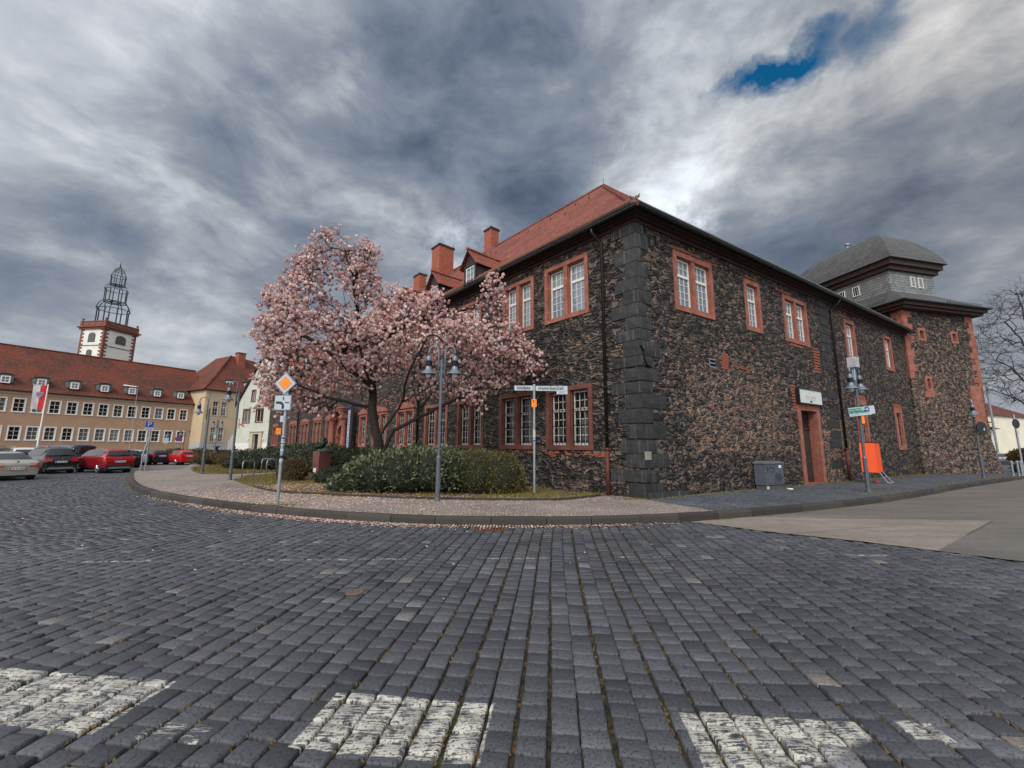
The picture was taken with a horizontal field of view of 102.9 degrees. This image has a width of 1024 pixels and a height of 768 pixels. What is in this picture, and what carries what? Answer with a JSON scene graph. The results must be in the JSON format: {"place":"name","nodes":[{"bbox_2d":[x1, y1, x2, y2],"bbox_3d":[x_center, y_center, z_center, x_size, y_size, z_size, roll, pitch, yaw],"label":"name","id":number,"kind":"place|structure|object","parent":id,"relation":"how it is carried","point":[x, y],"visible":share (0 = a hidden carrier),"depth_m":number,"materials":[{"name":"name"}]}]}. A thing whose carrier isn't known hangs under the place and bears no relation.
{"place":"outdoors","nodes":[
{"label":"outdoors","id":0,"kind":"place"},
{"bbox_2d":[0,343,197,449],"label":"tan building","id":1,"kind":"structure","parent":0,"point":[91,400],"depth_m":62.95,"materials":[{"name":"paint"}]},
{"bbox_2d":[5,426,21,440],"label":"window","id":2,"kind":"structure","parent":1,"relation":"in","point":[13,433],"depth_m":55.24,"materials":[{"name":"white paint"}]},
{"bbox_2d":[10,397,26,412],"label":"window","id":3,"kind":"structure","parent":1,"relation":"in","point":[18,404],"depth_m":55.84,"materials":[{"name":"white paint"}]},
{"bbox_2d":[24,426,39,440],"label":"window","id":4,"kind":"structure","parent":1,"relation":"in","point":[31,434],"depth_m":56.64,"materials":[{"name":"white paint"}]},
{"bbox_2d":[41,427,56,440],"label":"window","id":5,"kind":"structure","parent":1,"relation":"in","point":[49,433],"depth_m":58.07,"materials":[{"name":"white paint"}]},
{"bbox_2d":[47,400,61,413],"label":"window","id":6,"kind":"structure","parent":1,"relation":"in","point":[54,407],"depth_m":58.69,"materials":[{"name":"white paint"}]},
{"bbox_2d":[59,427,73,440],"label":"window","id":7,"kind":"structure","parent":1,"relation":"in","point":[66,432],"depth_m":59.57,"materials":[{"name":"white paint"}]},
{"bbox_2d":[64,401,78,414],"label":"window","id":8,"kind":"structure","parent":1,"relation":"in","point":[71,407],"depth_m":60.19,"materials":[{"name":"white paint"}]},
{"bbox_2d":[76,428,89,440],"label":"window","id":9,"kind":"structure","parent":1,"relation":"in","point":[83,433],"depth_m":61.06,"materials":[{"name":"white glass"}]},
{"bbox_2d":[81,402,94,415],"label":"window","id":10,"kind":"structure","parent":1,"relation":"in","point":[88,408],"depth_m":61.67,"materials":[{"name":"white paint"}]},
{"bbox_2d":[93,428,105,440],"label":"window","id":11,"kind":"structure","parent":1,"relation":"in","point":[99,433],"depth_m":62.58,"materials":[{"name":"white glass"}]},
{"bbox_2d":[97,403,109,416],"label":"window","id":12,"kind":"structure","parent":1,"relation":"in","point":[103,409],"depth_m":63.16,"materials":[{"name":"white paint"}]},
{"bbox_2d":[107,429,119,441],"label":"window","id":13,"kind":"structure","parent":1,"relation":"in","point":[114,434],"depth_m":64.00,"materials":[{"name":"white glass"}]},
{"bbox_2d":[112,404,123,417],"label":"window","id":14,"kind":"structure","parent":1,"relation":"in","point":[117,409],"depth_m":64.62,"materials":[{"name":"white paint"}]},
{"bbox_2d":[122,429,134,441],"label":"window","id":15,"kind":"structure","parent":1,"relation":"in","point":[127,432],"depth_m":65.47,"materials":[{"name":"white glass"}]},
{"bbox_2d":[126,405,137,417],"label":"window","id":16,"kind":"structure","parent":1,"relation":"in","point":[130,410],"depth_m":66.06,"materials":[{"name":"white paint"}]},
{"bbox_2d":[136,430,147,441],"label":"window","id":17,"kind":"structure","parent":1,"relation":"in","point":[142,434],"depth_m":66.98,"materials":[{"name":"white glass"}]},
{"bbox_2d":[140,406,150,418],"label":"window","id":18,"kind":"structure","parent":1,"relation":"in","point":[145,411],"depth_m":67.58,"materials":[{"name":"white paint"}]},
{"bbox_2d":[150,430,160,441],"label":"window","id":19,"kind":"structure","parent":1,"relation":"in","point":[155,434],"depth_m":68.48,"materials":[{"name":"white glass"}]},
{"bbox_2d":[153,407,163,419],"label":"window","id":20,"kind":"structure","parent":1,"relation":"in","point":[158,412],"depth_m":69.08,"materials":[{"name":"white paint"}]},
{"bbox_2d":[166,408,175,419],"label":"window","id":21,"kind":"structure","parent":1,"relation":"in","point":[171,413],"depth_m":70.55,"materials":[{"name":"white paint"}]},
{"bbox_2d":[131,463,190,468],"bbox_3d":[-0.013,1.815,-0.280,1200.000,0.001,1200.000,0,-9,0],"label":"ground","id":22,"kind":"structure","parent":0,"point":[164,466],"depth_m":34.52,"materials":[{"name":"grey concrete"}]},
{"bbox_2d":[4,446,38,452],"bbox_3d":[-36.760,5.492,30.470,4.557,1.679,2.140,-5,-10,30],"label":"parked car","id":23,"kind":"object","parent":22,"relation":"on","point":[23,449],"visible":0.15,"depth_m":29.55,"materials":[{"name":"grey paint"}]},
{"bbox_2d":[30,384,48,447],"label":"flagpole","id":24,"kind":"object","parent":22,"relation":"on","point":[39,392],"visible":0.98,"depth_m":49.40,"materials":[{"name":"white fabric"}]},
{"bbox_2d":[48,444,95,454],"bbox_3d":[-35.771,5.762,32.667,4.755,1.828,2.040,-2,-9,14],"label":"parked car","id":25,"kind":"object","parent":22,"relation":"on","point":[80,449],"visible":0.1,"depth_m":31.99,"materials":[{"name":"blue paint"}]},
{"bbox_2d":[76,264,141,360],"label":"church tower","id":26,"kind":"structure","parent":22,"relation":"on","point":[106,338],"depth_m":120.11,"materials":[{"name":"white paint"}]},
{"bbox_2d":[129,450,141,467],"bbox_3d":[-31.268,5.973,32.583,4.055,1.447,1.940,-5,-10,30],"label":"parked car","id":27,"kind":"object","parent":22,"relation":"on","point":[137,455],"visible":0.17,"depth_m":32.04,"materials":[{"name":"black paint"}]},
{"bbox_2d":[145,450,168,464],"bbox_3d":[-33.393,6.812,37.924,3.555,1.387,1.820,-4,-10,26],"label":"parked car","id":28,"kind":"object","parent":22,"relation":"on","point":[158,456],"visible":0.69,"depth_m":37.05,"materials":[{"name":"black paint"}]},
{"bbox_2d":[165,450,196,464],"bbox_3d":[-31.011,6.868,38.117,3.656,1.367,1.820,-4,-10,28],"label":"parked car","id":29,"kind":"object","parent":22,"relation":"on","point":[177,457],"visible":0.67,"depth_m":37.21,"materials":[{"name":"red paint"}]},
{"bbox_2d":[165,447,210,454],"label":"hedge","id":30,"kind":"object","parent":22,"relation":"on","point":[198,451],"visible":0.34,"depth_m":56.89,"materials":[{"name":"green plant"}]},
{"bbox_2d":[235,337,304,450],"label":"gabled house","id":31,"kind":"structure","parent":22,"relation":"on","point":[252,430],"depth_m":58.49,"materials":[{"name":"white paint"}]},
{"bbox_2d":[242,409,250,422],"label":"window","id":32,"kind":"structure","parent":31,"relation":"in","point":[246,412],"depth_m":59.39,"materials":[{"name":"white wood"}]},
{"bbox_2d":[254,408,263,422],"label":"window","id":33,"kind":"structure","parent":31,"relation":"in","point":[259,414],"depth_m":57.83,"materials":[{"name":"white wood"}]},
{"bbox_2d":[128,469,1023,526],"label":"kerb","id":34,"kind":"structure","parent":22,"relation":"on","point":[449,520],"depth_m":10.34,"materials":[{"name":"stone"}]},
{"bbox_2d":[1012,414,1023,472],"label":"road sign post","id":35,"kind":"object","parent":34,"relation":"on","point":[1015,423],"visible":0.97,"depth_m":26.88,"materials":[{"name":"metal"}]},
{"bbox_2d":[267,184,920,498],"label":"stone building","id":36,"kind":"structure","parent":22,"relation":"on","point":[681,357],"depth_m":17.29,"materials":[{"name":"black stone"}]},
{"bbox_2d":[271,423,278,445],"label":"window","id":37,"kind":"structure","parent":36,"relation":"in","point":[274,436],"depth_m":52.28,"materials":[{"name":"red stone"}]},
{"bbox_2d":[288,421,296,445],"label":"window","id":38,"kind":"structure","parent":36,"relation":"in","point":[293,424],"depth_m":45.93,"materials":[{"name":"red stone"}]},
{"bbox_2d":[299,419,309,444],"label":"window","id":39,"kind":"structure","parent":36,"relation":"in","point":[304,429],"depth_m":42.54,"materials":[{"name":"red stone"}]},
{"bbox_2d":[312,417,321,444],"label":"window","id":40,"kind":"structure","parent":36,"relation":"in","point":[317,421],"depth_m":39.38,"materials":[{"name":"red stone"}]},
{"bbox_2d":[346,406,353,447],"bbox_3d":[-12.664,3.993,31.790,0.096,4.500,0.960,8,-12,-41],"label":"banner","id":41,"kind":"object","parent":36,"relation":"attached to","point":[350,426],"visible":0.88,"depth_m":31.79,"materials":[{"name":"white fabric"}]},
{"bbox_2d":[358,409,367,446],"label":"window","id":42,"kind":"structure","parent":36,"relation":"in","point":[363,413],"depth_m":31.24,"materials":[{"name":"red stone"}]},
{"bbox_2d":[371,406,387,446],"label":"window","id":43,"kind":"structure","parent":36,"relation":"in","point":[382,412],"depth_m":28.63,"materials":[{"name":"red stone"}]},
{"bbox_2d":[395,402,414,447],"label":"window","id":44,"kind":"structure","parent":36,"relation":"in","point":[403,436],"depth_m":25.97,"materials":[{"name":"red stone"}]},
{"bbox_2d":[401,326,418,367],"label":"window","id":45,"kind":"structure","parent":36,"relation":"in","point":[416,328],"depth_m":26.56,"materials":[{"name":"red stone"}]},
{"bbox_2d":[423,403,447,447],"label":"window","id":46,"kind":"structure","parent":36,"relation":"in","point":[430,438],"depth_m":23.24,"materials":[{"name":"red stone"}]},
{"bbox_2d":[429,315,448,358],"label":"window","id":47,"kind":"structure","parent":36,"relation":"in","point":[445,335],"depth_m":23.90,"materials":[{"name":"grey glass"}]},
{"bbox_2d":[458,298,481,348],"bbox_3d":[-2.158,-3.088,21.737,0.355,2.472,2.100,8,-12,-41],"label":"window","id":48,"kind":"structure","parent":36,"relation":"in","point":[469,305],"depth_m":21.68,"materials":[{"name":"red stone"}]},
{"bbox_2d":[456,398,483,448],"bbox_3d":[-2.038,2.034,20.770,0.355,2.472,2.280,8,-12,-41],"label":"window","id":49,"kind":"structure","parent":36,"relation":"in","point":[469,428],"depth_m":20.71,"materials":[{"name":"red stone"}]},
{"bbox_2d":[499,391,532,448],"bbox_3d":[0.291,1.648,18.165,0.355,2.472,2.328,8,-12,-41],"label":"window","id":50,"kind":"structure","parent":36,"relation":"in","point":[515,409],"depth_m":18.11,"materials":[{"name":"red stone"}]},
{"bbox_2d":[502,275,533,336],"bbox_3d":[0.378,-3.507,18.901,0.355,2.472,2.100,8,-12,-41],"label":"window","id":51,"kind":"structure","parent":36,"relation":"in","point":[521,295],"depth_m":18.79,"materials":[{"name":"red stone"}]},
{"bbox_2d":[544,252,588,324],"bbox_3d":[2.291,-3.824,16.762,0.355,2.472,2.328,8,-12,-41],"label":"window","id":52,"kind":"structure","parent":36,"relation":"in","point":[566,286],"depth_m":16.69,"materials":[{"name":"red stone"}]},
{"bbox_2d":[546,383,593,449],"bbox_3d":[2.287,1.318,15.933,0.355,2.472,2.352,8,-12,-41],"label":"window","id":53,"kind":"structure","parent":36,"relation":"in","point":[569,417],"depth_m":15.82,"materials":[{"name":"red stone"}]},
{"bbox_2d":[672,249,715,319],"bbox_3d":[7.060,-3.825,16.107,2.520,2.364,0.355,6,-10,-32],"label":"window","id":54,"kind":"structure","parent":36,"relation":"in","point":[692,277],"depth_m":16.02,"materials":[{"name":"red stone"}]},
{"bbox_2d":[743,278,763,333],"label":"window","id":55,"kind":"structure","parent":36,"relation":"in","point":[752,300],"depth_m":18.41,"materials":[{"name":"red stone"}]},
{"bbox_2d":[781,294,810,347],"bbox_3d":[14.073,-3.108,20.450,2.472,2.364,0.355,6,-10,-32],"label":"window","id":56,"kind":"structure","parent":36,"relation":"in","point":[794,310],"depth_m":20.39,"materials":[{"name":"red stone"}]},
{"bbox_2d":[795,387,823,405],"bbox_3d":[14.495,0.635,19.860,2.472,0.768,0.156,6,-10,-32],"label":"door sign","id":57,"kind":"object","parent":36,"relation":"attached to","point":[806,396],"visible":1,"depth_m":19.71,"materials":[{"name":"white"}]},
{"bbox_2d":[797,404,830,484],"bbox_3d":[14.198,2.966,19.874,2.607,3.840,2.139,0,-9,0],"label":"doorway","id":58,"kind":"structure","parent":36,"relation":"in","point":[809,421],"depth_m":20.03,"materials":[{"name":"red stone"}]},
{"bbox_2d":[843,318,857,357],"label":"window","id":59,"kind":"structure","parent":36,"relation":"in","point":[849,329],"depth_m":24.03,"materials":[{"name":"red stone"}]},
{"bbox_2d":[854,400,870,441],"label":"window","id":60,"kind":"structure","parent":36,"relation":"in","point":[866,431],"depth_m":23.44,"materials":[{"name":"red stone"}]},
{"bbox_2d":[882,334,894,371],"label":"window","id":61,"kind":"structure","parent":36,"relation":"in","point":[887,345],"depth_m":27.20,"materials":[{"name":"red stone"}]},
{"bbox_2d":[893,408,906,449],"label":"window","id":62,"kind":"structure","parent":36,"relation":"in","point":[898,415],"depth_m":26.50,"materials":[{"name":"red stone"}]},
{"bbox_2d":[800,235,1004,473],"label":"corner tower","id":63,"kind":"structure","parent":22,"relation":"on","point":[890,278],"depth_m":29.70,"materials":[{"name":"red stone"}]},
{"bbox_2d":[917,328,926,340],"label":"window","id":64,"kind":"structure","parent":63,"relation":"in","point":[921,331],"depth_m":29.40,"materials":[{"name":"red stone"}]},
{"bbox_2d":[925,376,933,390],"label":"window","id":65,"kind":"structure","parent":63,"relation":"in","point":[928,379],"depth_m":28.86,"materials":[{"name":"red stone"}]},
{"bbox_2d":[973,276,1023,407],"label":"bare tree","id":66,"kind":"object","parent":22,"relation":"on","point":[998,372],"visible":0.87,"depth_m":43.43,"materials":[{"name":"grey plant"}]},
{"bbox_2d":[985,403,1023,453],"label":"cream house","id":67,"kind":"structure","parent":22,"relation":"on","point":[1005,433],"depth_m":59.68,"materials":[{"name":"paint"}]},
{"bbox_2d":[187,352,256,452],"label":"beige building","id":68,"kind":"structure","parent":0,"point":[216,377],"depth_m":74.35,"materials":[{"name":"paint"}]},
{"bbox_2d":[211,401,219,415],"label":"window","id":69,"kind":"structure","parent":68,"relation":"in","point":[215,406],"depth_m":73.18,"materials":[{"name":"white wood"}]},
{"bbox_2d":[216,427,224,442],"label":"window","id":70,"kind":"structure","parent":68,"relation":"in","point":[220,434],"depth_m":73.61,"materials":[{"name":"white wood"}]},
{"bbox_2d":[220,401,227,416],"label":"window","id":71,"kind":"structure","parent":68,"relation":"in","point":[223,411],"depth_m":74.39,"materials":[{"name":"white wood"}]},
{"bbox_2d":[191,466,276,473],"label":"lawn","id":72,"kind":"structure","parent":0,"point":[228,471],"depth_m":24.09,"materials":[{"name":"plant"}]},
{"bbox_2d":[193,397,210,472],"bbox_3d":[-18.313,2.953,23.919,0.830,4.442,0.485,5,-10,-28],"label":"street lamp","id":73,"kind":"object","parent":72,"relation":"on","point":[198,411],"visible":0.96,"depth_m":24.00,"materials":[{"name":"grey metal"}]},
{"bbox_2d":[189,449,234,464],"bbox_3d":[-23.194,5.968,33.133,6.715,1.422,3.019,-2,-9,14],"label":"juniper","id":74,"kind":"object","parent":72,"relation":"on","point":[210,458],"visible":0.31,"depth_m":32.74,"materials":[{"name":"green plant"}]},
{"bbox_2d":[0,469,1023,767],"bbox_3d":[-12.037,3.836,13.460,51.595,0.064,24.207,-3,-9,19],"label":"cobbled road","id":75,"kind":"structure","parent":0,"point":[52,571],"depth_m":3.80,"materials":[{"name":"grey stone"}]},
{"bbox_2d":[0,451,39,478],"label":"parked car","id":76,"kind":"object","parent":75,"relation":"on","point":[18,464],"visible":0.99,"depth_m":20.40,"materials":[{"name":"grey paint"}]},
{"bbox_2d":[28,446,77,473],"bbox_3d":[-29.388,4.804,25.864,4.157,1.742,1.900,-4,-10,26],"label":"parked car","id":77,"kind":"object","parent":75,"relation":"on","point":[56,459],"visible":0.69,"depth_m":25.00,"materials":[{"name":"black paint"}]},
{"bbox_2d":[75,448,134,472],"bbox_3d":[-26.719,5.030,26.739,4.157,1.597,1.920,-3,-10,24],"label":"parked car","id":78,"kind":"object","parent":75,"relation":"on","point":[101,460],"visible":0.94,"depth_m":25.95,"materials":[{"name":"red paint"}]},
{"bbox_2d":[14,482,798,598],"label":"fallen petals","id":79,"kind":"object","parent":75,"relation":"on","point":[293,517],"visible":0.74,"depth_m":12.03,"materials":[{"name":"pink plant"}]},
{"bbox_2d":[64,518,1022,767],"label":"joint moss","id":80,"kind":"object","parent":75,"relation":"on","point":[272,742],"visible":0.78,"depth_m":2.95,"materials":[{"name":"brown plant"}]},
{"bbox_2d":[124,470,1011,526],"bbox_3d":[14.840,5.173,21.809,75.764,0.245,21.353,2,-9,-8],"label":"moss and weeds","id":81,"kind":"object","parent":75,"relation":"on","point":[635,498],"visible":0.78,"depth_m":14.71,"materials":[{"name":"green plant"}]},
{"bbox_2d":[0,0,1023,413],"label":"sky","id":82,"kind":"structure","parent":0,"point":[190,147],"materials":[{"name":"grey"}]},
{"bbox_2d":[134,463,1013,515],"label":"pavement","id":83,"kind":"structure","parent":0,"point":[172,480],"depth_m":11.85,"materials":[{"name":"beige tile"}]},
{"bbox_2d":[140,421,153,470],"bbox_3d":[-23.172,3.908,25.875,0.145,3.084,0.420,-8,-12,44],"label":"parking sign","id":84,"kind":"object","parent":83,"relation":"on","point":[149,425],"visible":1,"depth_m":25.91,"materials":[{"name":"metal"}]},
{"bbox_2d":[222,381,240,479],"bbox_3d":[-13.444,2.165,19.331,0.740,4.667,0.485,5,-10,-28],"label":"street lamp","id":85,"kind":"object","parent":83,"relation":"on","point":[228,398],"visible":1,"depth_m":19.44,"materials":[{"name":"grey metal"}]},
{"bbox_2d":[273,372,296,505],"bbox_3d":[-6.407,1.487,11.341,0.643,3.670,0.125,0,-9,2],"label":"priority sign","id":86,"kind":"object","parent":83,"relation":"on","point":[285,383],"visible":0.99,"depth_m":11.42,"materials":[{"name":"metal"}]},
{"bbox_2d":[191,464,604,500],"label":"grass","id":87,"kind":"structure","parent":83,"relation":"on","point":[266,477],"depth_m":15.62,"materials":[{"name":"green plant"}]},
{"bbox_2d":[222,439,345,472],"bbox_3d":[-14.031,4.544,25.943,11.821,2.021,3.463,-5,-10,31],"label":"dark hedge","id":88,"kind":"object","parent":87,"relation":"on","point":[304,451],"visible":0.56,"depth_m":26.11,"materials":[{"name":"green plant"}]},
{"bbox_2d":[274,457,308,480],"bbox_3d":[-10.178,3.975,19.115,1.723,1.139,1.440,-5,-10,32],"label":"yellow bush","id":89,"kind":"object","parent":87,"relation":"on","point":[294,469],"visible":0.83,"depth_m":18.72,"materials":[{"name":"brown plant"}]},
{"bbox_2d":[312,438,333,476],"bbox_3d":[-9.074,3.589,19.613,0.923,1.998,0.790,-4,-10,25],"label":"monument","id":90,"kind":"object","parent":87,"relation":"on","point":[322,455],"visible":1,"depth_m":19.50,"materials":[{"name":"red stone"}]},
{"bbox_2d":[309,444,373,483],"bbox_3d":[-7.541,3.746,19.330,3.980,1.860,4.631,0,-9,0],"label":"laurel shrub","id":91,"kind":"object","parent":87,"relation":"on","point":[339,457],"visible":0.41,"depth_m":19.02,"materials":[{"name":"green plant"}]},
{"bbox_2d":[242,223,547,452],"bbox_3d":[-4.562,-1.370,16.488,11.999,11.007,7.036,0,-9,0],"label":"magnolia tree","id":92,"kind":"object","parent":87,"relation":"on","point":[279,346],"visible":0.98,"depth_m":15.91,"materials":[{"name":"pink plant"}]},
{"bbox_2d":[323,443,470,493],"bbox_3d":[-3.947,3.071,14.684,5.559,1.890,3.005,0,-9,0],"label":"laurel hedge","id":93,"kind":"object","parent":87,"relation":"on","point":[410,469],"visible":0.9,"depth_m":13.83,"materials":[{"name":"green plant"}]},
{"bbox_2d":[349,443,495,462],"bbox_3d":[-3.636,3.338,17.134,7.036,1.860,2.623,-2,-9,14],"label":"laurel shrub","id":94,"kind":"object","parent":87,"relation":"on","point":[369,449],"visible":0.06,"depth_m":17.25,"materials":[{"name":"green plant"}]},
{"bbox_2d":[457,447,527,493],"bbox_3d":[-0.791,3.052,14.411,2.712,1.642,1.960,-2,-9,15],"label":"privet bush","id":95,"kind":"object","parent":87,"relation":"on","point":[498,473],"visible":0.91,"depth_m":13.89,"materials":[{"name":"green plant"}]},
{"bbox_2d":[514,384,567,492],"bbox_3d":[1.019,1.904,14.277,1.884,3.840,0.128,0,-9,2],"label":"street name sign","id":96,"kind":"object","parent":87,"relation":"on","point":[557,389],"visible":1,"depth_m":14.49,"materials":[{"name":"metal"}]},
{"bbox_2d":[257,486,600,500],"bbox_3d":[-3.500,3.712,13.753,12.837,0.094,1.980,-1,-9,8],"label":"bed edging","id":97,"kind":"object","parent":83,"relation":"on","point":[450,498],"visible":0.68,"depth_m":12.79,"materials":[{"name":"stone"}]},
{"bbox_2d":[421,346,461,500],"bbox_3d":[-2.228,1.147,12.618,1.313,4.787,0.485,0,-9,0],"label":"street lamp","id":98,"kind":"object","parent":83,"relation":"on","point":[454,372],"visible":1,"depth_m":12.76,"materials":[{"name":"grey metal"}]},
{"bbox_2d":[985,382,998,452],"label":"flagpole","id":99,"kind":"object","parent":83,"relation":"on","point":[992,422],"visible":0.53,"depth_m":49.45,"materials":[{"name":"metal"}]},
{"bbox_2d":[1004,448,1023,461],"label":"orange bush","id":100,"kind":"object","parent":83,"relation":"on","point":[1013,455],"visible":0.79,"depth_m":45.59,"materials":[{"name":"brown plant"}]},
{"bbox_2d":[646,464,1020,509],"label":"side pavement","id":101,"kind":"structure","parent":0,"point":[815,493],"depth_m":15.21,"materials":[{"name":"grey stone"}]},
{"bbox_2d":[752,461,784,489],"bbox_3d":[10.529,3.715,16.696,1.512,1.116,0.492,6,-10,-32],"label":"utility cabinet","id":102,"kind":"object","parent":101,"relation":"on","point":[769,475],"visible":1,"depth_m":16.41,"materials":[{"name":"grey plastic"}]},
{"bbox_2d":[844,357,870,491],"bbox_3d":[13.538,1.531,15.866,1.205,5.232,0.485,5,-10,-27],"label":"street lamp","id":103,"kind":"object","parent":101,"relation":"on","point":[855,385],"visible":1,"depth_m":15.94,"materials":[{"name":"grey metal"}]},
{"bbox_2d":[848,405,874,416],"bbox_3d":[13.532,1.046,15.792,1.108,0.456,0.039,1,-9,-4],"label":"direction sign","id":104,"kind":"object","parent":103,"relation":"attached to","point":[863,410],"visible":1,"depth_m":15.78,"materials":[{"name":"white metal"}]},
{"bbox_2d":[859,442,893,483],"bbox_3d":[17.749,3.832,19.960,1.199,1.981,0.959,6,-10,-33],"label":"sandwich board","id":105,"kind":"object","parent":101,"relation":"on","point":[873,455],"visible":0.89,"depth_m":19.88,"materials":[{"name":"paint"}]},
{"bbox_2d":[968,400,985,478],"bbox_3d":[27.052,3.168,23.684,0.579,4.560,0.484,2,-9,-9],"label":"street lamp","id":106,"kind":"object","parent":101,"relation":"on","point":[973,413],"visible":1,"depth_m":23.79,"materials":[{"name":"grey metal"}]},
{"bbox_2d":[976,421,986,434],"bbox_3d":[27.416,2.572,23.815,0.768,0.768,0.031,2,-9,-10],"label":"round sign","id":107,"kind":"object","parent":106,"relation":"attached to","point":[981,427],"visible":1,"depth_m":23.80,"materials":[{"name":"black metal"}]},
{"bbox_2d":[693,479,1023,560],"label":"asphalt road","id":108,"kind":"structure","parent":0,"point":[986,520],"depth_m":10.13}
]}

